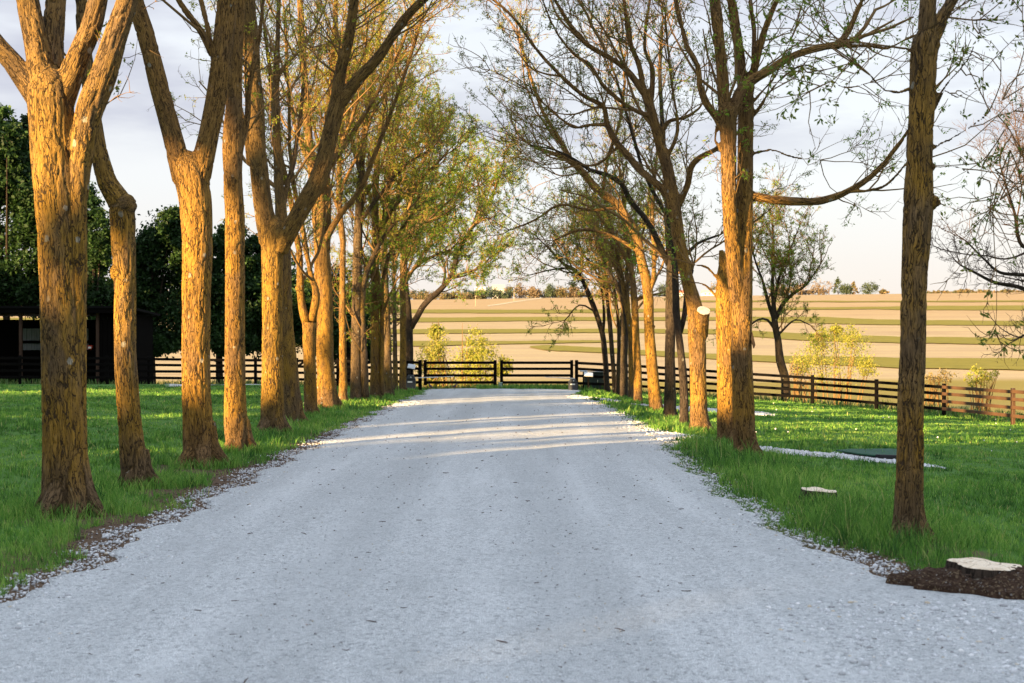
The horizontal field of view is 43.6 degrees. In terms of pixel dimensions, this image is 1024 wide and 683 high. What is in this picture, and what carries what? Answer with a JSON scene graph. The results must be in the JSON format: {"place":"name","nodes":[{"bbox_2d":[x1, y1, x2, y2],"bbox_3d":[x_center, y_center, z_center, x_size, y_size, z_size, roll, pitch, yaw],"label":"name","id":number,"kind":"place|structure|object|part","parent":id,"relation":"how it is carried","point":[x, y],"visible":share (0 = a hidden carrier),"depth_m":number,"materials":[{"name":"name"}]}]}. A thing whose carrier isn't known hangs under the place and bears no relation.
{"place":"outdoors","nodes":[
{"label":"outdoors","id":0,"kind":"place"},
{"bbox_2d":[169,384,260,386],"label":"gravel path","id":1,"kind":"structure","parent":0,"point":[173,385],"depth_m":57.15,"materials":[{"name":"grey gravel"}]},
{"bbox_2d":[492,285,504,298],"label":"farm house","id":2,"kind":"structure","parent":0,"point":[500,287],"depth_m":974.90,"materials":[{"name":"white"}]},
{"bbox_2d":[0,383,1023,596],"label":"grass","id":3,"kind":"structure","parent":0,"point":[762,468],"depth_m":17.86,"materials":[{"name":"green plant"}]},
{"bbox_2d":[0,292,1023,602],"bbox_3d":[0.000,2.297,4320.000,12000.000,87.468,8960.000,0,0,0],"label":"ground","id":4,"kind":"structure","parent":0,"point":[766,346],"depth_m":283.54,"materials":[{"name":"green plant"}]},
{"bbox_2d":[0,103,109,319],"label":"dense tree","id":5,"kind":"object","parent":4,"relation":"on","point":[19,286],"visible":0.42,"depth_m":72.80,"materials":[{"name":"green plant"}]},
{"bbox_2d":[0,306,159,383],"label":"open shed","id":6,"kind":"structure","parent":4,"relation":"on","point":[20,336],"depth_m":68.67,"materials":[{"name":"wood"}]},
{"bbox_2d":[0,0,163,518],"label":"avenue tree","id":7,"kind":"object","parent":4,"relation":"on","point":[46,77],"visible":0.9,"depth_m":12.27,"materials":[{"name":"brown plant"}]},
{"bbox_2d":[87,181,137,319],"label":"dense tree","id":8,"kind":"object","parent":4,"relation":"on","point":[100,291],"visible":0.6,"depth_m":71.38,"materials":[{"name":"green plant"}]},
{"bbox_2d":[64,0,163,488],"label":"avenue tree","id":9,"kind":"object","parent":4,"relation":"on","point":[134,457],"visible":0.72,"depth_m":15.04,"materials":[{"name":"brown plant"}]},
{"bbox_2d":[113,204,216,383],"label":"dense tree","id":10,"kind":"object","parent":4,"relation":"on","point":[158,247],"visible":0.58,"depth_m":77.24,"materials":[{"name":"green plant"}]},
{"bbox_2d":[133,0,236,468],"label":"avenue tree","id":11,"kind":"object","parent":4,"relation":"on","point":[191,173],"visible":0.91,"depth_m":17.79,"materials":[{"name":"orange plant"}]},
{"bbox_2d":[0,355,421,389],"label":"board fence","id":12,"kind":"object","parent":4,"relation":"on","point":[148,371],"visible":0.49,"depth_m":60.26,"materials":[{"name":"brown wood"}]},
{"bbox_2d":[422,360,496,384],"bbox_3d":[-2.390,1.412,57.981,3.398,1.140,0.108,0,0,0],"label":"gate leaf","id":13,"kind":"object","parent":12,"relation":"attached to","point":[494,368],"visible":1,"depth_m":57.93,"materials":[{"name":"black wood"}]},
{"bbox_2d":[171,218,261,383],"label":"dense tree","id":14,"kind":"object","parent":4,"relation":"on","point":[253,267],"visible":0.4,"depth_m":79.04,"materials":[{"name":"green plant"}]},
{"bbox_2d":[182,0,307,451],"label":"avenue tree","id":15,"kind":"object","parent":4,"relation":"on","point":[237,429],"visible":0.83,"depth_m":20.62,"materials":[{"name":"orange plant"}]},
{"bbox_2d":[217,0,344,415],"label":"avenue tree","id":16,"kind":"object","parent":4,"relation":"on","point":[309,364],"visible":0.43,"depth_m":31.80,"materials":[{"name":"orange plant"}]},
{"bbox_2d":[147,0,417,423],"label":"avenue tree","id":17,"kind":"object","parent":4,"relation":"on","point":[293,405],"visible":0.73,"depth_m":28.31,"materials":[{"name":"brown plant"}]},
{"bbox_2d":[245,253,350,364],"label":"dense tree","id":18,"kind":"object","parent":4,"relation":"on","point":[298,329],"visible":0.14,"depth_m":80.59,"materials":[{"name":"green plant"}]},
{"bbox_2d":[184,0,467,433],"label":"avenue tree","id":19,"kind":"object","parent":4,"relation":"on","point":[276,237],"visible":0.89,"depth_m":25.00,"materials":[{"name":"brown plant"}]},
{"bbox_2d":[206,0,472,408],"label":"avenue tree","id":20,"kind":"object","parent":4,"relation":"on","point":[327,394],"visible":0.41,"depth_m":36.36,"materials":[{"name":"orange plant"}]},
{"bbox_2d":[299,261,398,385],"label":"dense tree","id":21,"kind":"object","parent":4,"relation":"on","point":[348,344],"visible":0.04,"depth_m":84.83,"materials":[{"name":"green plant"}]},
{"bbox_2d":[281,0,447,401],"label":"avenue tree","id":22,"kind":"object","parent":4,"relation":"on","point":[342,394],"visible":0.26,"depth_m":39.77,"materials":[{"name":"orange plant"}]},
{"bbox_2d":[303,0,458,398],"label":"avenue tree","id":23,"kind":"object","parent":4,"relation":"on","point":[359,381],"visible":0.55,"depth_m":42.80,"materials":[{"name":"brown plant"}]},
{"bbox_2d":[318,0,479,397],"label":"avenue tree","id":24,"kind":"object","parent":4,"relation":"on","point":[376,288],"visible":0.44,"depth_m":45.34,"materials":[{"name":"green plant"}]},
{"bbox_2d":[389,289,430,299],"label":"distant woods","id":25,"kind":"object","parent":4,"relation":"on","point":[413,296],"visible":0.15,"depth_m":943.96,"materials":[{"name":"plant"}]},
{"bbox_2d":[406,375,415,388],"bbox_3d":[-4.525,1.835,57.188,0.425,0.675,0.425,0,0,0],"label":"gate control box","id":26,"kind":"object","parent":4,"relation":"on","point":[411,381],"visible":0.9,"depth_m":57.00,"materials":[{"name":"grey plastic"}]},
{"bbox_2d":[407,364,415,374],"bbox_3d":[-4.522,1.638,57.600,0.366,1.286,0.247,0,0,0],"label":"solar panel","id":27,"kind":"object","parent":4,"relation":"on","point":[411,366],"visible":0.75,"depth_m":57.59,"materials":[{"name":"glass"}]},
{"bbox_2d":[363,121,464,391],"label":"avenue tree","id":28,"kind":"object","parent":4,"relation":"on","point":[395,372],"visible":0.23,"depth_m":51.75,"materials":[{"name":"green plant"}]},
{"bbox_2d":[335,121,527,377],"bbox_3d":[-3.843,-4.192,60.534,9.283,13.112,5.791,0,0,0],"label":"avenue tree","id":29,"kind":"object","parent":4,"relation":"on","point":[411,322],"visible":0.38,"depth_m":60.74,"materials":[{"name":"green plant"}]},
{"bbox_2d":[348,46,516,395],"bbox_3d":[-3.088,-4.577,48.676,6.667,13.663,4.381,0,0,0],"label":"avenue tree","id":30,"kind":"object","parent":4,"relation":"on","point":[388,382],"visible":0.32,"depth_m":48.61,"materials":[{"name":"green plant"}]},
{"bbox_2d":[413,319,458,388],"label":"meadow shrub","id":31,"kind":"object","parent":4,"relation":"on","point":[435,333],"visible":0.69,"depth_m":73.45,"materials":[{"name":"yellow plant"}]},
{"bbox_2d":[387,80,503,391],"bbox_3d":[-3.066,-4.399,54.183,5.556,13.403,3.740,0,0,0],"label":"avenue tree","id":32,"kind":"object","parent":4,"relation":"on","point":[402,372],"visible":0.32,"depth_m":53.99,"materials":[{"name":"green plant"}]},
{"bbox_2d":[416,290,486,299],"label":"distant woods","id":33,"kind":"object","parent":4,"relation":"on","point":[446,295],"visible":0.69,"depth_m":899.75,"materials":[{"name":"plant"}]},
{"bbox_2d":[447,322,515,386],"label":"meadow shrub","id":34,"kind":"object","parent":4,"relation":"on","point":[481,353],"visible":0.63,"depth_m":69.30,"materials":[{"name":"yellow plant"}]},
{"bbox_2d":[461,287,513,298],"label":"distant woods","id":35,"kind":"object","parent":4,"relation":"on","point":[493,294],"visible":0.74,"depth_m":903.75,"materials":[{"name":"green plant"}]},
{"bbox_2d":[391,340,616,345],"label":"grass strip","id":36,"kind":"object","parent":4,"relation":"on","point":[419,343],"depth_m":376.51,"materials":[{"name":"green plant"}]},
{"bbox_2d":[503,282,514,297],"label":"ridge tree","id":37,"kind":"object","parent":4,"relation":"on","point":[507,289],"visible":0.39,"depth_m":933.53,"materials":[{"name":"brown plant"}]},
{"bbox_2d":[0,388,1023,682],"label":"gravel drive","id":38,"kind":"structure","parent":4,"relation":"on","point":[454,558],"depth_m":8.39,"materials":[{"name":"gravel"}]},
{"bbox_2d":[0,403,1023,682],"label":"twig litter","id":39,"kind":"object","parent":38,"relation":"on","point":[422,535],"visible":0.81,"depth_m":11.17,"materials":[{"name":"brown plant"}]},
{"bbox_2d":[568,379,577,389],"bbox_3d":[2.726,1.930,57.188,0.402,0.507,0.425,0,0,0],"label":"gate control box","id":40,"kind":"object","parent":38,"relation":"on","point":[572,384],"visible":0.94,"depth_m":57.00,"materials":[{"name":"grey plastic"}]},
{"bbox_2d":[0,394,1023,682],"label":"gravel stones","id":41,"kind":"object","parent":4,"relation":"on","point":[118,540],"visible":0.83,"depth_m":9.78,"materials":[{"name":"grey gravel"}]},
{"bbox_2d":[0,375,1023,424],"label":"rough grass","id":42,"kind":"structure","parent":4,"relation":"on","point":[766,398],"depth_m":60.10,"materials":[{"name":"green plant"}]},
{"bbox_2d":[0,317,1023,325],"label":"grass strip","id":43,"kind":"object","parent":4,"relation":"on","point":[835,320],"depth_m":526.24,"materials":[{"name":"green plant"}]},
{"bbox_2d":[514,282,528,297],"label":"ridge tree","id":44,"kind":"object","parent":4,"relation":"on","point":[522,293],"visible":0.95,"depth_m":933.35,"materials":[{"name":"brown plant"}]},
{"bbox_2d":[476,384,567,388],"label":"rough grass","id":45,"kind":"structure","parent":4,"relation":"on","point":[518,386],"depth_m":57.82,"materials":[{"name":"green plant"}]},
{"bbox_2d":[527,286,540,297],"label":"ridge tree","id":46,"kind":"object","parent":4,"relation":"on","point":[534,292],"visible":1,"depth_m":933.59,"materials":[{"name":"brown plant"}]},
{"bbox_2d":[542,283,556,297],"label":"ridge tree","id":47,"kind":"object","parent":4,"relation":"on","point":[549,290],"visible":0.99,"depth_m":933.74,"materials":[{"name":"green plant"}]},
{"bbox_2d":[554,285,568,297],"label":"ridge tree","id":48,"kind":"object","parent":4,"relation":"on","point":[560,291],"visible":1,"depth_m":933.24,"materials":[{"name":"brown plant"}]},
{"bbox_2d":[487,183,655,391],"bbox_3d":[2.319,-2.010,52.106,7.368,8.713,4.052,0,0,36],"label":"avenue tree","id":49,"kind":"object","parent":4,"relation":"on","point":[600,323],"visible":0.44,"depth_m":52.97,"materials":[{"name":"green plant"}]},
{"bbox_2d":[567,284,580,297],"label":"ridge tree","id":50,"kind":"object","parent":4,"relation":"on","point":[572,293],"visible":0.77,"depth_m":933.05,"materials":[{"name":"brown plant"}]},
{"bbox_2d":[457,0,692,411],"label":"avenue tree","id":51,"kind":"object","parent":4,"relation":"on","point":[654,397],"visible":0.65,"depth_m":36.30,"materials":[{"name":"orange plant"}]},
{"bbox_2d":[522,287,630,297],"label":"distant woods","id":52,"kind":"object","parent":4,"relation":"on","point":[544,292],"visible":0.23,"depth_m":960.72,"materials":[{"name":"brown plant"}]},
{"bbox_2d":[544,174,628,392],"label":"avenue tree","id":53,"kind":"object","parent":4,"relation":"on","point":[611,344],"visible":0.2,"depth_m":52.17,"materials":[{"name":"brown plant"}]},
{"bbox_2d":[584,372,592,387],"bbox_3d":[3.425,1.830,57.300,0.414,0.916,0.263,0,0,0],"label":"solar panel","id":54,"kind":"object","parent":4,"relation":"on","point":[588,374],"visible":0.82,"depth_m":57.31,"materials":[{"name":"glass"}]},
{"bbox_2d":[584,371,603,389],"bbox_3d":[3.911,1.834,59.600,1.178,0.871,0.900,0,0,0],"label":"utility cabinet","id":55,"kind":"object","parent":4,"relation":"on","point":[597,380],"visible":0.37,"depth_m":59.18,"materials":[{"name":"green metal"}]},
{"bbox_3d":[3.643,1.873,59.190,0.492,0.677,0.020,0,0,0],"label":"door","id":56,"kind":"part","parent":55,"relation":"part of","materials":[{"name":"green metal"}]},
{"bbox_3d":[4.179,1.873,59.190,0.492,0.677,0.020,0,0,0],"label":"door","id":57,"kind":"part","parent":55,"relation":"part of","materials":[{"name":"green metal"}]},
{"bbox_2d":[533,182,661,395],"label":"avenue tree","id":58,"kind":"object","parent":4,"relation":"on","point":[618,327],"visible":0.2,"depth_m":50.18,"materials":[{"name":"brown plant"}]},
{"bbox_2d":[541,150,661,396],"bbox_3d":[3.462,-2.502,47.737,5.634,9.605,4.087,0,0,-28],"label":"avenue tree","id":59,"kind":"object","parent":4,"relation":"on","point":[624,364],"visible":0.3,"depth_m":47.24,"materials":[{"name":"green plant"}]},
{"bbox_2d":[179,305,1023,312],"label":"grass strip","id":60,"kind":"object","parent":4,"relation":"on","point":[1009,307],"depth_m":640.54,"materials":[{"name":"green plant"}]},
{"bbox_2d":[442,0,779,430],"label":"avenue tree","id":61,"kind":"object","parent":4,"relation":"on","point":[698,313],"visible":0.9,"depth_m":26.27,"materials":[{"name":"orange plant"}]},
{"bbox_2d":[566,150,662,398],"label":"avenue tree","id":62,"kind":"object","parent":4,"relation":"on","point":[625,289],"visible":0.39,"depth_m":44.73,"materials":[{"name":"green plant"}]},
{"bbox_2d":[556,97,720,403],"bbox_3d":[4.372,-2.956,41.561,5.750,10.371,3.253,0,0,30],"label":"avenue tree","id":63,"kind":"object","parent":4,"relation":"on","point":[635,299],"visible":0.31,"depth_m":41.93,"materials":[{"name":"orange plant"}]},
{"bbox_2d":[466,0,822,417],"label":"avenue tree","id":64,"kind":"object","parent":4,"relation":"on","point":[670,394],"visible":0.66,"depth_m":31.09,"materials":[{"name":"brown plant"}]},
{"bbox_2d":[657,281,665,296],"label":"ridge tree","id":65,"kind":"object","parent":4,"relation":"on","point":[661,287],"visible":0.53,"depth_m":933.69,"materials":[{"name":"green plant"}]},
{"bbox_2d":[598,204,732,443],"bbox_3d":[2.912,-0.204,22.670,1.913,4.454,2.236,0,0,37],"label":"avenue tree","id":66,"kind":"object","parent":4,"relation":"on","point":[724,372],"visible":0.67,"depth_m":22.64,"materials":[{"name":"orange plant"}]},
{"bbox_2d":[614,156,717,424],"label":"avenue tree","id":67,"kind":"object","parent":4,"relation":"on","point":[679,324],"visible":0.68,"depth_m":27.48,"materials":[{"name":"brown plant"}]},
{"bbox_2d":[391,328,1023,344],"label":"grass strip","id":68,"kind":"object","parent":4,"relation":"on","point":[896,339],"depth_m":410.70,"materials":[{"name":"green plant"}]},
{"bbox_2d":[701,290,715,295],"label":"farm house","id":69,"kind":"structure","parent":4,"relation":"on","point":[706,293],"depth_m":926.00,"materials":[{"name":"white"}]},
{"bbox_2d":[706,163,835,401],"bbox_3d":[12.666,-2.693,61.416,5.672,11.580,4.770,0,0,32],"label":"young tree","id":70,"kind":"object","parent":4,"relation":"on","point":[780,262],"visible":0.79,"depth_m":60.86,"materials":[{"name":"green plant"}]},
{"bbox_2d":[530,345,1023,369],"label":"grass strip","id":71,"kind":"object","parent":4,"relation":"on","point":[969,363],"depth_m":304.03,"materials":[{"name":"green plant"}]},
{"bbox_2d":[767,283,828,294],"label":"distant woods","id":72,"kind":"object","parent":4,"relation":"on","point":[818,291],"visible":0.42,"depth_m":952.91,"materials":[{"name":"brown plant"}]},
{"bbox_2d":[575,360,1023,424],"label":"board fence","id":73,"kind":"object","parent":4,"relation":"on","point":[944,401],"visible":0.59,"depth_m":56.41,"materials":[{"name":"brown wood"}]},
{"bbox_2d":[500,360,574,384],"bbox_3d":[1.161,1.412,57.981,3.409,1.140,0.108,0,0,0],"label":"gate leaf","id":74,"kind":"object","parent":73,"relation":"attached to","point":[502,368],"visible":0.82,"depth_m":57.93,"materials":[{"name":"black wood"}]},
{"bbox_2d":[789,355,810,401],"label":"meadow shrub","id":75,"kind":"object","parent":4,"relation":"on","point":[797,385],"visible":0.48,"depth_m":94.49,"materials":[{"name":"plant"}]},
{"bbox_2d":[799,487,836,503],"bbox_3d":[3.258,1.670,13.625,0.607,0.237,0.595,0,0,0],"label":"tree stump","id":76,"kind":"object","parent":4,"relation":"on","point":[813,489],"visible":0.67,"depth_m":13.47,"materials":[{"name":"beige wood"}]},
{"bbox_2d":[813,278,826,294],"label":"ridge tree","id":77,"kind":"object","parent":4,"relation":"on","point":[818,284],"visible":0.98,"depth_m":934.80,"materials":[{"name":"brown plant"}]},
{"bbox_2d":[639,0,1017,456],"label":"avenue tree","id":78,"kind":"object","parent":4,"relation":"on","point":[739,196],"visible":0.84,"depth_m":19.76,"materials":[{"name":"orange plant"}]},
{"bbox_2d":[823,281,835,294],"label":"ridge tree","id":79,"kind":"object","parent":4,"relation":"on","point":[830,285],"visible":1,"depth_m":934.67,"materials":[{"name":"brown plant"}]},
{"bbox_2d":[787,323,879,404],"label":"meadow shrub","id":80,"kind":"object","parent":4,"relation":"on","point":[836,329],"visible":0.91,"depth_m":111.56,"materials":[{"name":"yellow plant"}]},
{"bbox_2d":[831,277,842,293],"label":"ridge tree","id":81,"kind":"object","parent":4,"relation":"on","point":[837,280],"visible":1,"depth_m":934.37,"materials":[{"name":"green plant"}]},
{"bbox_2d":[839,283,852,293],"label":"ridge tree","id":82,"kind":"object","parent":4,"relation":"on","point":[845,288],"visible":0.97,"depth_m":933.23,"materials":[{"name":"green plant"}]},
{"bbox_2d":[850,281,859,293],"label":"ridge tree","id":83,"kind":"object","parent":4,"relation":"on","point":[853,284],"visible":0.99,"depth_m":934.14,"materials":[{"name":"brown plant"}]},
{"bbox_2d":[701,300,1023,301],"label":"grass strip","id":84,"kind":"object","parent":4,"relation":"on","point":[897,301],"depth_m":738.01,"materials":[{"name":"green plant"}]},
{"bbox_2d":[836,448,896,458],"bbox_3d":[6.326,1.944,22.681,1.110,0.124,2.557,0,0,16],"label":"turf mat","id":85,"kind":"object","parent":4,"relation":"on","point":[888,453],"visible":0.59,"depth_m":22.17,"materials":[{"name":"green rubber"}]},
{"bbox_2d":[859,282,879,293],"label":"ridge tree","id":86,"kind":"object","parent":4,"relation":"on","point":[868,287],"visible":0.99,"depth_m":933.72,"materials":[{"name":"green plant"}]},
{"bbox_2d":[730,0,1023,541],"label":"avenue tree","id":87,"kind":"object","parent":4,"relation":"on","point":[922,201],"visible":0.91,"depth_m":10.76,"materials":[{"name":"brown plant"}]},
{"bbox_2d":[879,288,889,293],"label":"ridge tree","id":88,"kind":"object","parent":4,"relation":"on","point":[883,291],"visible":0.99,"depth_m":933.52,"materials":[{"name":"brown plant"}]},
{"bbox_2d":[924,368,956,406],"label":"meadow shrub","id":89,"kind":"object","parent":4,"relation":"on","point":[938,378],"visible":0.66,"depth_m":107.28,"materials":[{"name":"beige plant"}]},
{"bbox_2d":[885,565,1023,599],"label":"bare soil","id":90,"kind":"structure","parent":4,"relation":"on","point":[1012,588],"depth_m":8.30,"materials":[{"name":"brown soil"}]},
{"bbox_2d":[945,557,1021,579],"bbox_3d":[3.196,1.600,8.552,0.757,0.270,0.700,0,0,0],"label":"tree stump","id":91,"kind":"object","parent":90,"relation":"on","point":[982,568],"visible":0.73,"depth_m":8.44,"materials":[{"name":"beige wood"}]},
{"bbox_2d":[956,289,969,292],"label":"ridge tree","id":92,"kind":"object","parent":4,"relation":"on","point":[963,291],"visible":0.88,"depth_m":933.81,"materials":[{"name":"brown plant"}]},
{"bbox_2d":[927,289,1023,292],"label":"distant woods","id":93,"kind":"object","parent":4,"relation":"on","point":[976,291],"visible":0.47,"depth_m":961.16,"materials":[{"name":"plant"}]},
{"bbox_2d":[930,47,1023,364],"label":"bare tree","id":94,"kind":"object","parent":4,"relation":"on","point":[1016,273],"visible":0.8,"depth_m":43.78,"materials":[{"name":"brown plant"}]},
{"bbox_2d":[963,363,999,410],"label":"meadow shrub","id":95,"kind":"object","parent":4,"relation":"on","point":[980,379],"visible":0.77,"depth_m":111.55,"materials":[{"name":"yellow plant"}]},
{"bbox_2d":[0,0,1023,299],"label":"sky","id":96,"kind":"structure","parent":0,"point":[869,250],"materials":[{"name":"white"}]},
{"bbox_2d":[487,298,541,305],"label":"farm lane","id":97,"kind":"structure","parent":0,"point":[513,301],"depth_m":807.17,"materials":[{"name":"beige gravel"}]},
{"bbox_2d":[579,396,772,415],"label":"gravel path","id":98,"kind":"structure","parent":0,"point":[715,410],"depth_m":40.73,"materials":[{"name":"grey gravel"}]},
{"bbox_2d":[648,432,933,466],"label":"gravel path","id":99,"kind":"structure","parent":0,"point":[667,436],"depth_m":21.49,"materials":[{"name":"grey gravel"}]}
]}

